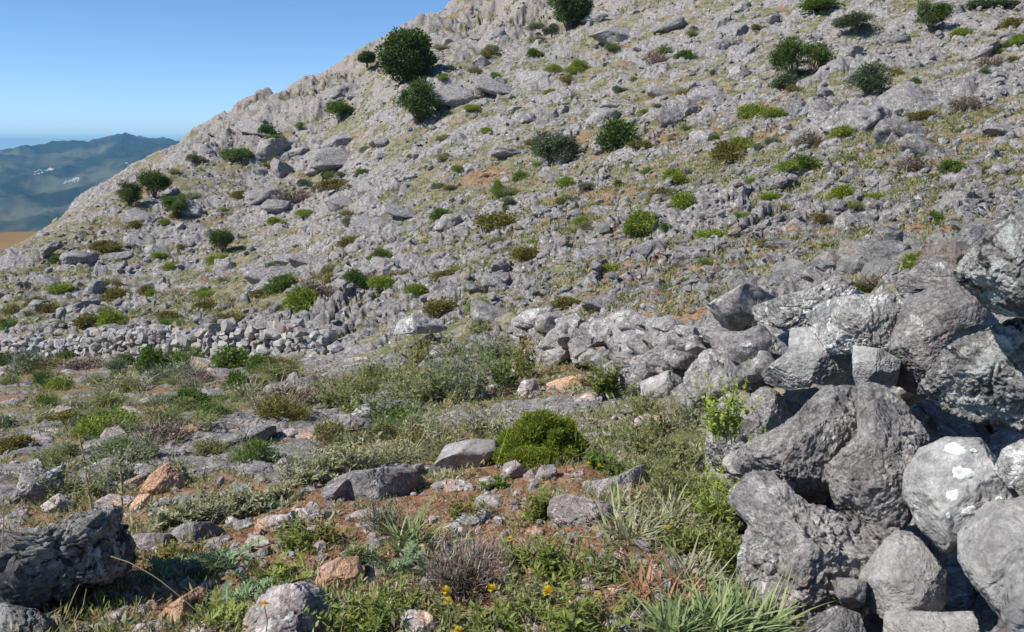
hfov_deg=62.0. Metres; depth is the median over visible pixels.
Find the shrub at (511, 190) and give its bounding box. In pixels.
[501,186,521,193]
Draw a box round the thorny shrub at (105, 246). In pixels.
[87,240,123,252]
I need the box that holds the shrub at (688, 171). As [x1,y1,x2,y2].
[681,168,693,175]
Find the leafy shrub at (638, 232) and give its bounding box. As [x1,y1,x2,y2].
[623,223,646,235]
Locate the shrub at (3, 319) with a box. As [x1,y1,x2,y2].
[0,316,12,322]
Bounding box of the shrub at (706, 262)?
[699,260,713,265]
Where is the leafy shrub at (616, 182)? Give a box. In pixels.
[612,179,625,186]
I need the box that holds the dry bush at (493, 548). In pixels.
[462,527,507,569]
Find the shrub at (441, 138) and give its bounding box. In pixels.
[432,134,448,140]
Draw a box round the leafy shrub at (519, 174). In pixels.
[511,170,528,181]
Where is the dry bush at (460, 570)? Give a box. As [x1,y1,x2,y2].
[396,522,516,604]
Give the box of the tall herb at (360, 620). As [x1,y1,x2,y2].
[304,565,410,631]
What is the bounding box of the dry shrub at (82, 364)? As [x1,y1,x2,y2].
[32,350,113,371]
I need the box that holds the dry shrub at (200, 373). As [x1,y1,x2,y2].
[183,366,229,383]
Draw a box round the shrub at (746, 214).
[741,212,751,216]
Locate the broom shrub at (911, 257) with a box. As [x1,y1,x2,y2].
[894,249,923,269]
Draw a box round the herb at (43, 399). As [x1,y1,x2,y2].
[24,384,68,408]
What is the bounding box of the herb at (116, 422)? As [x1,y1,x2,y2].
[58,407,143,440]
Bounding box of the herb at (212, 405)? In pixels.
[176,398,249,419]
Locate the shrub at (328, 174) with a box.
[323,170,334,177]
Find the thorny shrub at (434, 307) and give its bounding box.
[421,295,459,316]
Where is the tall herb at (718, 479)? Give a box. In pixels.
[681,454,739,514]
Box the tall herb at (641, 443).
[607,407,687,454]
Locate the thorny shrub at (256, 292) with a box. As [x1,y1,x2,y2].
[249,289,268,298]
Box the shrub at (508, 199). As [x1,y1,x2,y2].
[499,196,516,203]
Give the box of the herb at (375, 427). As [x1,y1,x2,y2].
[341,415,396,442]
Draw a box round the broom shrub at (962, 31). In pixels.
[947,27,976,36]
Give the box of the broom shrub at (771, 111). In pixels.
[754,106,788,118]
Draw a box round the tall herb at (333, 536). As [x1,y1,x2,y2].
[277,519,355,550]
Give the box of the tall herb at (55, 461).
[16,442,75,467]
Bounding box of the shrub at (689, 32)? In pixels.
[684,29,697,35]
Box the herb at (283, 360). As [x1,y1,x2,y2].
[229,351,308,373]
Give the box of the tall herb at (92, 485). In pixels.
[31,454,116,504]
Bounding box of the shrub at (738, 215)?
[729,211,750,217]
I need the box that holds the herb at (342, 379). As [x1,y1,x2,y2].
[301,363,369,391]
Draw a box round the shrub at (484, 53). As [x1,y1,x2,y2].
[476,47,501,57]
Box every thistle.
[105,548,215,589]
[177,536,266,577]
[180,585,254,631]
[191,571,289,609]
[231,551,322,591]
[251,500,289,518]
[361,539,453,586]
[611,592,688,623]
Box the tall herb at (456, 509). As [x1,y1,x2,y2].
[445,493,494,518]
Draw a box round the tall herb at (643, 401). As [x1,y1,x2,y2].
[620,382,676,415]
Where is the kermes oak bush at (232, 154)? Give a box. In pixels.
[219,146,254,160]
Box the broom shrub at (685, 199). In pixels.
[668,189,697,210]
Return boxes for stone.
[0,367,21,374]
[0,401,17,406]
[0,509,28,521]
[0,519,22,526]
[0,522,22,529]
[2,398,24,402]
[31,431,57,441]
[50,406,72,411]
[87,457,118,469]
[94,494,134,506]
[100,426,126,438]
[122,406,142,415]
[140,397,161,401]
[145,497,171,512]
[153,617,165,630]
[172,456,205,461]
[178,422,216,433]
[190,356,212,367]
[196,580,219,589]
[203,536,230,548]
[204,571,222,580]
[205,367,232,376]
[227,481,252,492]
[230,565,245,573]
[231,545,254,555]
[232,519,254,529]
[243,553,263,559]
[245,534,270,547]
[275,428,310,437]
[286,372,298,380]
[295,433,312,439]
[308,422,325,438]
[313,400,343,409]
[323,363,337,367]
[326,414,351,422]
[344,356,367,362]
[347,508,383,518]
[361,522,376,532]
[364,576,373,581]
[366,538,382,544]
[393,314,447,334]
[443,478,474,491]
[443,522,460,529]
[473,391,494,397]
[474,494,503,507]
[477,476,495,492]
[486,383,506,390]
[494,590,514,602]
[499,417,519,427]
[505,335,524,354]
[506,325,517,333]
[511,306,553,328]
[513,328,527,339]
[523,346,535,360]
[527,330,546,347]
[534,311,565,332]
[535,344,541,356]
[536,353,544,364]
[540,329,557,348]
[541,346,569,360]
[544,347,568,366]
[554,317,569,333]
[555,312,587,323]
[557,333,569,348]
[565,316,582,328]
[567,327,581,339]
[568,336,594,357]
[570,356,587,365]
[572,417,597,426]
[573,393,603,401]
[578,348,596,365]
[579,321,592,336]
[583,430,610,438]
[585,337,603,347]
[588,319,601,338]
[589,338,605,345]
[590,345,608,368]
[591,309,639,341]
[596,488,610,494]
[601,333,612,348]
[603,349,613,360]
[603,360,612,371]
[609,343,616,350]
[611,335,621,353]
[612,325,645,355]
[612,351,633,368]
[616,318,646,331]
[619,365,652,394]
[621,408,635,414]
[626,333,650,354]
[629,314,647,325]
[630,355,640,365]
[634,413,668,429]
[636,345,676,375]
[640,328,657,342]
[640,370,682,401]
[645,313,662,330]
[645,475,665,482]
[647,330,679,348]
[651,316,684,331]
[656,366,686,374]
[662,335,681,355]
[663,345,697,369]
[669,416,693,428]
[670,383,684,395]
[672,370,684,379]
[673,333,703,357]
[674,325,699,335]
[679,388,695,408]
[679,512,704,524]
[683,351,723,408]
[685,341,706,355]
[698,321,720,348]
[699,454,711,472]
[700,407,712,430]
[702,325,728,342]
[702,348,713,356]
[704,467,722,485]
[706,283,776,330]
[708,376,753,399]
[710,367,748,396]
[711,390,750,407]
[714,472,737,488]
[718,397,744,416]
[720,350,774,391]
[721,449,742,478]
[724,472,740,481]
[726,509,747,527]
[727,324,775,363]
[727,482,739,506]
[757,322,782,332]
[771,332,811,387]
[784,384,824,417]
[784,387,808,396]
[827,495,839,511]
[843,370,913,400]
[863,613,882,631]
[903,518,928,541]
[910,399,990,443]
[914,293,964,342]
[924,539,932,552]
[930,540,960,566]
[941,567,977,611]
[960,312,1013,335]
[970,592,1005,631]
[985,428,1011,443]
[987,431,1023,458]
[1016,490,1023,495]
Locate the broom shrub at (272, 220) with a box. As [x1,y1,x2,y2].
[266,216,285,224]
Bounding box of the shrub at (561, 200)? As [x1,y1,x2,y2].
[552,197,572,203]
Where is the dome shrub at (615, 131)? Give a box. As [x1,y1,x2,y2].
[594,114,641,152]
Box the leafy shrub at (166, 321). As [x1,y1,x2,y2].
[158,318,182,324]
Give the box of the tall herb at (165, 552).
[145,531,206,565]
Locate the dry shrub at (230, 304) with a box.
[220,300,250,307]
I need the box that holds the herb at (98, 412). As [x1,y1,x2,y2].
[62,396,146,424]
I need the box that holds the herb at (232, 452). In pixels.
[202,440,247,461]
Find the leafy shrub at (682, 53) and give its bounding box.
[671,49,693,59]
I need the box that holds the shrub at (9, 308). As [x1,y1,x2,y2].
[0,303,23,314]
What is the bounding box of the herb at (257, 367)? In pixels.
[247,361,288,370]
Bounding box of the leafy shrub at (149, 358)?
[132,345,172,373]
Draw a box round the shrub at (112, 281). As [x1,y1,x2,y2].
[100,275,127,286]
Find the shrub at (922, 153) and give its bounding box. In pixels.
[916,152,927,156]
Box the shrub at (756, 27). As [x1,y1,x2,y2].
[745,24,770,30]
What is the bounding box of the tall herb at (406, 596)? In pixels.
[359,574,428,625]
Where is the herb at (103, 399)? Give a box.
[72,387,142,409]
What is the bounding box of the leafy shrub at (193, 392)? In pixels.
[173,386,211,409]
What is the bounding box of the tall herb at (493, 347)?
[471,323,524,359]
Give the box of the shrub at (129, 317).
[125,313,141,322]
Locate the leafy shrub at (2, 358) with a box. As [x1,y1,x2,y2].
[0,350,15,365]
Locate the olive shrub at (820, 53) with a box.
[802,40,835,74]
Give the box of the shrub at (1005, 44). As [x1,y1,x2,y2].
[1000,39,1014,46]
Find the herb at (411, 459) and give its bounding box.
[389,449,424,464]
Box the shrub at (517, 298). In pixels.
[506,295,526,300]
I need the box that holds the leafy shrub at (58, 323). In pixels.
[46,320,66,329]
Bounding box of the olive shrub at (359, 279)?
[342,268,368,290]
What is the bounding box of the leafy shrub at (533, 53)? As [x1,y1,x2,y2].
[525,47,544,58]
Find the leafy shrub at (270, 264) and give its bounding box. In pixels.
[264,262,275,268]
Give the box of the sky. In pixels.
[0,0,451,149]
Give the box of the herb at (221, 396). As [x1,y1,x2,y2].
[205,389,240,401]
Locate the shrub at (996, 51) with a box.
[992,48,1004,52]
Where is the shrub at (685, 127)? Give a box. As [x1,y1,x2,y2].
[678,125,693,129]
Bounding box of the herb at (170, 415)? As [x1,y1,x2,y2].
[99,402,204,434]
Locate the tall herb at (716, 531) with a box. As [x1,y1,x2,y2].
[660,506,734,557]
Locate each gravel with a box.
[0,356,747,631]
[414,135,1021,320]
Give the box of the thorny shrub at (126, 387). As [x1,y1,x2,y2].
[116,381,139,392]
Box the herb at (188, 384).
[173,375,209,388]
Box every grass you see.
[0,0,1023,339]
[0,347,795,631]
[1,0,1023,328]
[2,355,740,631]
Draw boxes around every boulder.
[28,299,52,309]
[35,274,60,284]
[39,241,63,257]
[58,249,98,263]
[65,299,100,313]
[87,279,104,293]
[96,323,131,330]
[98,251,133,260]
[118,208,156,223]
[144,244,171,258]
[169,186,179,194]
[170,249,180,254]
[175,222,183,229]
[181,201,203,216]
[194,314,225,328]
[204,149,213,153]
[214,259,235,272]
[236,119,271,136]
[238,186,287,205]
[241,262,296,284]
[252,153,264,161]
[252,167,266,174]
[252,276,277,294]
[253,242,263,247]
[256,138,295,161]
[263,199,290,212]
[270,158,293,177]
[273,253,294,265]
[280,152,289,160]
[287,253,327,267]
[288,146,309,156]
[304,169,321,176]
[310,147,354,171]
[322,134,354,147]
[324,85,348,99]
[324,194,352,211]
[331,266,371,278]
[345,92,358,100]
[349,214,390,229]
[363,231,370,238]
[369,256,399,274]
[374,138,387,146]
[374,299,403,317]
[376,152,386,159]
[378,261,394,274]
[381,202,417,218]
[381,220,391,226]
[402,172,415,180]
[411,151,421,159]
[428,125,436,129]
[431,85,477,108]
[432,213,461,231]
[442,37,454,44]
[457,208,479,216]
[464,163,481,175]
[466,283,487,292]
[469,33,482,40]
[470,298,506,323]
[472,55,490,66]
[474,77,513,95]
[474,90,486,98]
[480,272,510,288]
[486,27,506,39]
[490,147,527,158]
[490,241,502,247]
[491,258,509,271]
[493,282,507,293]
[495,76,506,83]
[506,105,521,114]
[516,70,553,84]
[517,112,536,123]
[522,133,537,144]
[530,39,545,46]
[531,205,551,217]
[536,109,558,124]
[538,149,551,163]
[539,170,556,178]
[549,235,564,242]
[551,128,565,134]
[554,156,569,163]
[558,105,568,113]
[563,129,572,137]
[566,208,584,219]
[571,241,614,260]
[580,10,607,23]
[581,293,619,311]
[582,107,620,126]
[585,238,610,244]
[586,20,592,26]
[587,24,630,44]
[590,205,617,215]
[591,142,623,154]
[595,11,622,20]
[599,171,606,179]
[600,99,632,107]
[621,285,635,295]
[628,10,639,15]
[630,240,666,253]
[632,46,640,51]
[633,280,665,292]
[642,245,654,252]
[647,86,671,97]
[651,193,666,200]
[652,13,686,32]
[654,108,684,127]
[667,246,708,268]
[679,98,701,115]
[682,80,696,90]
[685,24,698,31]
[686,85,726,102]
[688,85,704,93]
[688,129,713,144]
[693,39,730,54]
[696,283,703,295]
[702,79,716,85]
[705,386,790,471]
[707,41,720,49]
[710,330,787,363]
[711,14,730,30]
[711,95,726,102]
[715,21,746,36]
[727,44,754,58]
[728,469,891,631]
[729,65,750,79]
[731,0,750,12]
[731,384,857,504]
[732,38,742,44]
[738,128,752,134]
[744,158,754,165]
[751,278,863,331]
[760,236,791,250]
[761,326,852,390]
[763,14,779,23]
[765,234,777,238]
[772,175,787,188]
[772,261,781,271]
[783,99,805,115]
[786,119,824,140]
[799,99,834,114]
[806,293,915,355]
[806,605,865,631]
[816,86,833,97]
[818,105,889,136]
[821,161,831,169]
[823,382,929,531]
[829,198,847,211]
[833,162,843,169]
[834,577,866,608]
[836,45,863,58]
[844,56,853,61]
[852,345,900,386]
[854,192,864,199]
[859,530,946,618]
[860,169,872,177]
[861,238,879,242]
[862,221,880,227]
[868,31,909,44]
[874,119,927,143]
[875,81,938,111]
[883,610,981,631]
[885,132,899,144]
[888,283,990,394]
[894,259,959,293]
[896,133,925,143]
[900,136,945,155]
[902,436,1018,555]
[917,317,1023,433]
[935,30,943,36]
[938,190,981,211]
[949,3,964,15]
[950,221,963,230]
[952,202,1023,317]
[957,41,1001,58]
[957,496,1023,631]
[958,75,975,82]
[975,149,1002,161]
[982,120,1014,136]
[989,162,1013,175]
[990,70,1005,78]
[993,439,1023,490]
[995,187,1008,194]
[999,31,1018,38]
[1007,157,1023,169]
[1013,2,1023,11]
[1017,51,1023,56]
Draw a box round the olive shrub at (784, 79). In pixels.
[767,72,799,89]
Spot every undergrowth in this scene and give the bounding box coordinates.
[0,0,1023,338]
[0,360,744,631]
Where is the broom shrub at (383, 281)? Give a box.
[365,275,395,289]
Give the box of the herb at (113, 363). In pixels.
[97,354,131,369]
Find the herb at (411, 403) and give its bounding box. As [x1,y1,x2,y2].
[395,397,429,413]
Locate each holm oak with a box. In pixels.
[115,179,142,205]
[135,169,174,197]
[357,50,375,67]
[374,26,438,83]
[546,0,594,31]
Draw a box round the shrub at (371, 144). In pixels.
[367,139,374,146]
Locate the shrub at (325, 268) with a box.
[318,264,331,273]
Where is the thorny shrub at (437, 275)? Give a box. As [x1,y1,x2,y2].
[428,268,457,281]
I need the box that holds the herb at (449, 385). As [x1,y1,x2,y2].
[400,370,459,391]
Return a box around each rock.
[0,504,138,612]
[0,603,71,631]
[9,458,69,505]
[40,493,74,512]
[89,617,134,630]
[116,469,134,476]
[124,472,150,484]
[126,493,149,509]
[132,533,170,552]
[139,463,186,494]
[158,586,203,626]
[170,521,222,543]
[190,621,212,631]
[216,426,275,448]
[242,581,332,631]
[254,514,291,532]
[256,448,277,462]
[292,508,340,520]
[315,556,364,590]
[320,415,373,434]
[321,466,423,500]
[323,478,349,502]
[351,400,402,419]
[401,609,441,631]
[435,438,499,469]
[451,506,492,525]
[500,460,526,478]
[516,379,538,396]
[535,464,557,480]
[546,375,593,390]
[547,493,619,527]
[584,465,647,493]
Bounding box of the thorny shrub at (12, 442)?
[0,433,36,454]
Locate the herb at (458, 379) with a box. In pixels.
[425,371,489,388]
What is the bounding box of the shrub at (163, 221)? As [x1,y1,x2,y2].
[158,218,170,224]
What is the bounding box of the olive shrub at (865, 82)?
[845,59,893,95]
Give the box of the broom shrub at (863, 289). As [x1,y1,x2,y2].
[854,279,875,292]
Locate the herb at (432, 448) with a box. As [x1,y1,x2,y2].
[407,435,462,456]
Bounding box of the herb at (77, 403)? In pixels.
[60,395,91,408]
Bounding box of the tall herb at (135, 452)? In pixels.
[91,416,179,464]
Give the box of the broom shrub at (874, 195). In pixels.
[862,192,885,201]
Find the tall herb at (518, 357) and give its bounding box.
[495,314,563,377]
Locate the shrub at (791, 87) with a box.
[780,84,802,92]
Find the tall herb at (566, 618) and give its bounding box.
[532,569,658,631]
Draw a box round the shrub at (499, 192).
[490,188,509,197]
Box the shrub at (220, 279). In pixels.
[217,277,230,283]
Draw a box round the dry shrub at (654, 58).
[637,48,671,64]
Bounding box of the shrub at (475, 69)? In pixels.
[462,66,486,72]
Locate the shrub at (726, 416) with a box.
[679,359,762,444]
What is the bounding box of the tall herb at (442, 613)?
[410,585,481,631]
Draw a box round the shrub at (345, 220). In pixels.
[340,214,359,224]
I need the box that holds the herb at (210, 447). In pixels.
[174,432,239,456]
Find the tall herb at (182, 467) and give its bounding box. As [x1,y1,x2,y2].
[149,455,198,475]
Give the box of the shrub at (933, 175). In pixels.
[920,172,939,177]
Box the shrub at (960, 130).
[955,127,970,132]
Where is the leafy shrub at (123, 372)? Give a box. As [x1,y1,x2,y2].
[109,369,131,378]
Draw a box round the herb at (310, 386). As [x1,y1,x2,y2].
[286,378,342,400]
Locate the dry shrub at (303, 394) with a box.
[240,366,358,412]
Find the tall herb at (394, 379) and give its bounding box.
[369,340,437,397]
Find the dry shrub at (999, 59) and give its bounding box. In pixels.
[969,51,1016,67]
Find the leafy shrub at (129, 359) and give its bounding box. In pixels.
[114,353,135,364]
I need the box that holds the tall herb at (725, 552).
[695,521,742,580]
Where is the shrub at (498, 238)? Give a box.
[487,236,506,243]
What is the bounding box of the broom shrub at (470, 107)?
[462,104,481,110]
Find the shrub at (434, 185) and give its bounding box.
[430,182,443,188]
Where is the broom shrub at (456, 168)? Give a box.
[450,164,464,171]
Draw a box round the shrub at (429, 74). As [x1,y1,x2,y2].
[421,71,435,75]
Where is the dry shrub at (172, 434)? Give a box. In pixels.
[93,411,208,453]
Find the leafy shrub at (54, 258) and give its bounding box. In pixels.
[47,255,59,262]
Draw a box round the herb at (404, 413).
[365,403,445,431]
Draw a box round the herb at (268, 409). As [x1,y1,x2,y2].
[234,387,311,421]
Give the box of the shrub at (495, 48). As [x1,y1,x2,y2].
[485,44,500,51]
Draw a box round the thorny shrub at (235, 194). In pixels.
[227,190,247,199]
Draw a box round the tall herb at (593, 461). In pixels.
[583,446,621,471]
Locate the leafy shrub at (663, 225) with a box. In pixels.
[658,222,673,230]
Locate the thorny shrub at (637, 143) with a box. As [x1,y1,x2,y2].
[625,139,654,148]
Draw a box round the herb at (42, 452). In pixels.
[21,446,57,459]
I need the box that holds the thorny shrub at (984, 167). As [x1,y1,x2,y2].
[982,164,991,173]
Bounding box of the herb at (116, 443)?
[78,429,139,453]
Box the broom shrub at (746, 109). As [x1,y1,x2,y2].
[736,101,765,118]
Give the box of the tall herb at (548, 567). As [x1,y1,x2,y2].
[510,528,611,592]
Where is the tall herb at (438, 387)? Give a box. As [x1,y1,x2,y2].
[387,343,482,403]
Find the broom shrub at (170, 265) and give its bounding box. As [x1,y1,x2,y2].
[158,261,179,270]
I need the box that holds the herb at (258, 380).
[247,370,274,387]
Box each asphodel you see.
[346,492,422,536]
[353,489,474,563]
[563,475,651,520]
[566,547,763,618]
[571,484,689,553]
[615,479,731,530]
[627,579,716,631]
[639,565,810,631]
[651,526,748,590]
[690,564,836,631]
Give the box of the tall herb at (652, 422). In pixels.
[615,396,688,438]
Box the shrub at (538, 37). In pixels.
[531,35,545,40]
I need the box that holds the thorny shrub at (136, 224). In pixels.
[124,220,143,229]
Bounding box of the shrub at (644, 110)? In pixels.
[637,109,648,112]
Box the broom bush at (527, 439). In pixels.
[477,402,599,470]
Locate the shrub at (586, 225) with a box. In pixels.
[573,220,594,229]
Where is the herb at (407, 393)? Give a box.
[384,376,464,403]
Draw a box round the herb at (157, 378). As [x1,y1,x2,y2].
[132,364,195,385]
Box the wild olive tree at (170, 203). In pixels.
[159,192,187,217]
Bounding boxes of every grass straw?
[1,499,3,550]
[64,585,78,619]
[69,589,86,631]
[111,556,207,620]
[775,546,790,602]
[780,573,795,613]
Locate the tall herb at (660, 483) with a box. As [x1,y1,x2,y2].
[637,453,714,497]
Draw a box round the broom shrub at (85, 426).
[69,405,144,441]
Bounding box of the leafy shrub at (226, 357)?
[205,344,250,368]
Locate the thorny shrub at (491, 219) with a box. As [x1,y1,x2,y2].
[472,210,520,230]
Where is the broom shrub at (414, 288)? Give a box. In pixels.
[401,283,428,295]
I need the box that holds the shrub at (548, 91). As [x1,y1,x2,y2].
[542,88,555,94]
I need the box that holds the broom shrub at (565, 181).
[555,176,577,188]
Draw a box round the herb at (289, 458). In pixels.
[275,449,308,463]
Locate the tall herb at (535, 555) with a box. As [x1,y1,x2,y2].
[495,527,548,579]
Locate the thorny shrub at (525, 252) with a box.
[508,246,539,260]
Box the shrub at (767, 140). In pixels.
[763,136,781,144]
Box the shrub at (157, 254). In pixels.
[148,251,169,258]
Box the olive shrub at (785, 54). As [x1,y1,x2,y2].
[767,36,808,74]
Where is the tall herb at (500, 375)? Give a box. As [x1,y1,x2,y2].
[452,331,551,389]
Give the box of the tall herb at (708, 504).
[675,474,740,529]
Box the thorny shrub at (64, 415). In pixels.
[33,409,84,423]
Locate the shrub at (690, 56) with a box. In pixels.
[683,53,698,58]
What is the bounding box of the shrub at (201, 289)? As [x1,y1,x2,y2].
[185,285,207,296]
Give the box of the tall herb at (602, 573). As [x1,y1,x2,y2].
[582,530,647,593]
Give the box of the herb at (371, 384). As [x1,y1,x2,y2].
[333,370,389,394]
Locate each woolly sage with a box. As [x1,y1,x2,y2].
[143,501,202,531]
[154,484,238,522]
[201,478,271,521]
[254,475,303,503]
[269,448,328,486]
[299,436,368,482]
[319,429,392,470]
[386,401,448,438]
[393,398,472,450]
[450,398,517,439]
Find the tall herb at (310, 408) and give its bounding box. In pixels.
[272,393,323,411]
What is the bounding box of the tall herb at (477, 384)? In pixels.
[415,338,515,404]
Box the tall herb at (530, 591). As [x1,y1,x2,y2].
[493,568,569,618]
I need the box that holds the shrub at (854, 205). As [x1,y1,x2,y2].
[846,199,868,208]
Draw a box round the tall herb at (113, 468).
[36,431,159,492]
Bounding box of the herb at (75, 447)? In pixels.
[29,439,95,458]
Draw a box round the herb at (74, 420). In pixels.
[54,416,84,430]
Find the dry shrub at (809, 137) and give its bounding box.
[783,125,847,146]
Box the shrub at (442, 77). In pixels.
[437,76,448,79]
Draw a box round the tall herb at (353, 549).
[340,532,388,563]
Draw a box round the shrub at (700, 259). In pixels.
[698,257,713,261]
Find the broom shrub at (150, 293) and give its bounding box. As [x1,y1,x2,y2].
[142,288,157,297]
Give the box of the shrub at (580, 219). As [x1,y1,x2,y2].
[573,216,587,224]
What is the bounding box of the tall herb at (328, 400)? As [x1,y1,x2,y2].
[307,370,356,407]
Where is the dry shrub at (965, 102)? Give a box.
[932,88,1000,111]
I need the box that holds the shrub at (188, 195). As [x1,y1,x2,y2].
[177,191,206,198]
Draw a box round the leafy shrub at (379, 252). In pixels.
[367,248,392,260]
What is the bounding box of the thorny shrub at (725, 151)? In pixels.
[708,138,743,163]
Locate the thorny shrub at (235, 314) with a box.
[208,309,244,322]
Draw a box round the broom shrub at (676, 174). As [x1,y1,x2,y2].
[661,167,686,183]
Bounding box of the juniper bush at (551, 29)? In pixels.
[541,23,559,36]
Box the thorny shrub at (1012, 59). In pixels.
[1006,56,1020,62]
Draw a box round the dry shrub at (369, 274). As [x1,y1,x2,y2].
[352,271,379,286]
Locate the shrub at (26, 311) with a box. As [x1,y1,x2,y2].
[20,310,39,315]
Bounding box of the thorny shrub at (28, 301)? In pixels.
[22,295,46,307]
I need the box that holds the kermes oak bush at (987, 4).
[963,0,1020,9]
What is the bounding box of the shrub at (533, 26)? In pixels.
[524,22,544,29]
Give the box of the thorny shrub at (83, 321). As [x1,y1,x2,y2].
[68,310,103,329]
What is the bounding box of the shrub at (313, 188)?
[302,185,315,191]
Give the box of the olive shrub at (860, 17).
[830,10,877,33]
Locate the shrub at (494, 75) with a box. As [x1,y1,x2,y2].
[482,68,501,78]
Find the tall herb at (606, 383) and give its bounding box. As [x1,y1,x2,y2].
[563,351,637,400]
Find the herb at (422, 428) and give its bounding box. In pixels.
[384,415,469,439]
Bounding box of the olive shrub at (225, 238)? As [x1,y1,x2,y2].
[205,228,235,253]
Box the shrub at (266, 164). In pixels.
[259,162,270,166]
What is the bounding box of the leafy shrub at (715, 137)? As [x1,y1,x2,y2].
[706,134,720,140]
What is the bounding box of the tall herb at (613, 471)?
[595,452,639,477]
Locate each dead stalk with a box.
[77,433,92,509]
[115,449,126,513]
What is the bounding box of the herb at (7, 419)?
[0,409,30,430]
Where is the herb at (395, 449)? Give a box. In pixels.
[363,435,435,464]
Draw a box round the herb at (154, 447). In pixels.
[143,446,167,459]
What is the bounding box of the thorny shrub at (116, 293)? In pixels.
[97,286,133,301]
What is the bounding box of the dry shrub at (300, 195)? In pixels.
[255,186,313,203]
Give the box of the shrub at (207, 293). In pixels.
[192,290,214,298]
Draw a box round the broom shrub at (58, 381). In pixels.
[42,375,76,390]
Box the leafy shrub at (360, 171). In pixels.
[353,167,371,177]
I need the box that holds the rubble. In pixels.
[0,0,1023,338]
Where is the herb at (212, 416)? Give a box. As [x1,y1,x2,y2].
[181,409,232,422]
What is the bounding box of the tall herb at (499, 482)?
[474,473,513,491]
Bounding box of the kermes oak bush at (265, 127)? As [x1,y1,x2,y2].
[257,122,277,136]
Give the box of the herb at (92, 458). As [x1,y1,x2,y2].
[74,447,127,469]
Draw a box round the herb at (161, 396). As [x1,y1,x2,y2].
[140,387,174,404]
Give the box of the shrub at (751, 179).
[745,177,756,182]
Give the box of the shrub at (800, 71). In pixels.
[793,68,808,74]
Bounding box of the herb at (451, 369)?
[426,353,483,378]
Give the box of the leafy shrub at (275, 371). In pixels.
[247,356,324,382]
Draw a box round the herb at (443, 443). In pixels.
[414,418,485,463]
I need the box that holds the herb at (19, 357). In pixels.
[4,350,53,367]
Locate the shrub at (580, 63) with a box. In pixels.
[569,58,588,69]
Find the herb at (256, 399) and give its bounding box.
[243,395,262,407]
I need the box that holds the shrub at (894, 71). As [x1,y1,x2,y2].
[889,66,905,74]
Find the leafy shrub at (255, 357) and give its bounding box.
[243,353,276,373]
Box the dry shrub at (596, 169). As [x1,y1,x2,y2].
[587,159,615,172]
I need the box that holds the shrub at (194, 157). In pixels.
[184,154,205,161]
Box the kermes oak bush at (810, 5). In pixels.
[797,0,845,14]
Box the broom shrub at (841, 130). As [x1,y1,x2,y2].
[826,123,856,137]
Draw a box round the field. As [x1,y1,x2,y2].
[0,231,37,249]
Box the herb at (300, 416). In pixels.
[277,404,317,421]
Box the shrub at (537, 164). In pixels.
[530,161,542,166]
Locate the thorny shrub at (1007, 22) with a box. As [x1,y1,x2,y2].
[999,17,1023,27]
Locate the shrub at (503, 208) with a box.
[499,205,511,210]
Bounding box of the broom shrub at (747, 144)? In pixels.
[727,136,754,151]
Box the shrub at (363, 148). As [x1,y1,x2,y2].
[357,145,370,152]
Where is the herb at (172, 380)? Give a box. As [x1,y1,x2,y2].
[152,374,189,385]
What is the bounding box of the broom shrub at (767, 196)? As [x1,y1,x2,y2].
[759,191,779,199]
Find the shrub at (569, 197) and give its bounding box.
[554,193,579,204]
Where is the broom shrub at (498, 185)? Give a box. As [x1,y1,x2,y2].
[491,178,504,192]
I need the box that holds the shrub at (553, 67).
[544,63,563,72]
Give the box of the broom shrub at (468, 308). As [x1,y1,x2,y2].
[463,297,489,316]
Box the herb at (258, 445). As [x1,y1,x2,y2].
[212,434,291,465]
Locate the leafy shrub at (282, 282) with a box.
[261,272,302,294]
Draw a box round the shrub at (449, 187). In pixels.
[437,184,460,188]
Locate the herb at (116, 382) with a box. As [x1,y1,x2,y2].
[63,364,160,394]
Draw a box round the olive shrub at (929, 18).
[912,0,956,32]
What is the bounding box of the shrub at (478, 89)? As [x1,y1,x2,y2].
[473,87,488,95]
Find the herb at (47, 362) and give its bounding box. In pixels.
[19,355,79,372]
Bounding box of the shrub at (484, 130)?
[478,126,491,133]
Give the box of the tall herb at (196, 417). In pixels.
[176,408,218,432]
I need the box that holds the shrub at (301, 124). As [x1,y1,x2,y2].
[293,122,305,127]
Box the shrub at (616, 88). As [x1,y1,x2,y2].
[611,85,623,91]
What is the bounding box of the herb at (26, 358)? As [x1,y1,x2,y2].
[0,345,69,376]
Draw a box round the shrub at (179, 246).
[166,244,187,248]
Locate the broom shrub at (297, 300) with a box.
[278,285,319,312]
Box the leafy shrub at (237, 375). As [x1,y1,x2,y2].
[220,368,252,393]
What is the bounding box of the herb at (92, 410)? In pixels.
[81,403,108,416]
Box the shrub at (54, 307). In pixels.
[31,300,65,313]
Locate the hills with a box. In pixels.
[0,132,179,231]
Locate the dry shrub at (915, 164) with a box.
[883,151,942,172]
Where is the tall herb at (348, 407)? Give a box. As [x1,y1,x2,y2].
[325,381,385,413]
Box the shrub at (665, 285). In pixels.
[657,281,671,290]
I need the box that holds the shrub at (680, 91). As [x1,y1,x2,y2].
[673,86,691,94]
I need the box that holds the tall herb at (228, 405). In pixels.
[211,390,248,413]
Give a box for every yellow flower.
[258,600,268,631]
[441,586,449,630]
[444,596,452,631]
[488,584,496,615]
[542,585,555,631]
[596,593,601,619]
[666,525,671,555]
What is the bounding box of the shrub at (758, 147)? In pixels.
[751,143,765,150]
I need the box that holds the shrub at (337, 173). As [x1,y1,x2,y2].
[333,170,345,175]
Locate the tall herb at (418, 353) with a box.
[382,331,438,361]
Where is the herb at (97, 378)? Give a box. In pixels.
[64,371,117,387]
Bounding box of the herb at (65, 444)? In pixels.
[31,437,89,458]
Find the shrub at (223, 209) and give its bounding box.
[218,207,233,210]
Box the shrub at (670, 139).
[665,136,675,141]

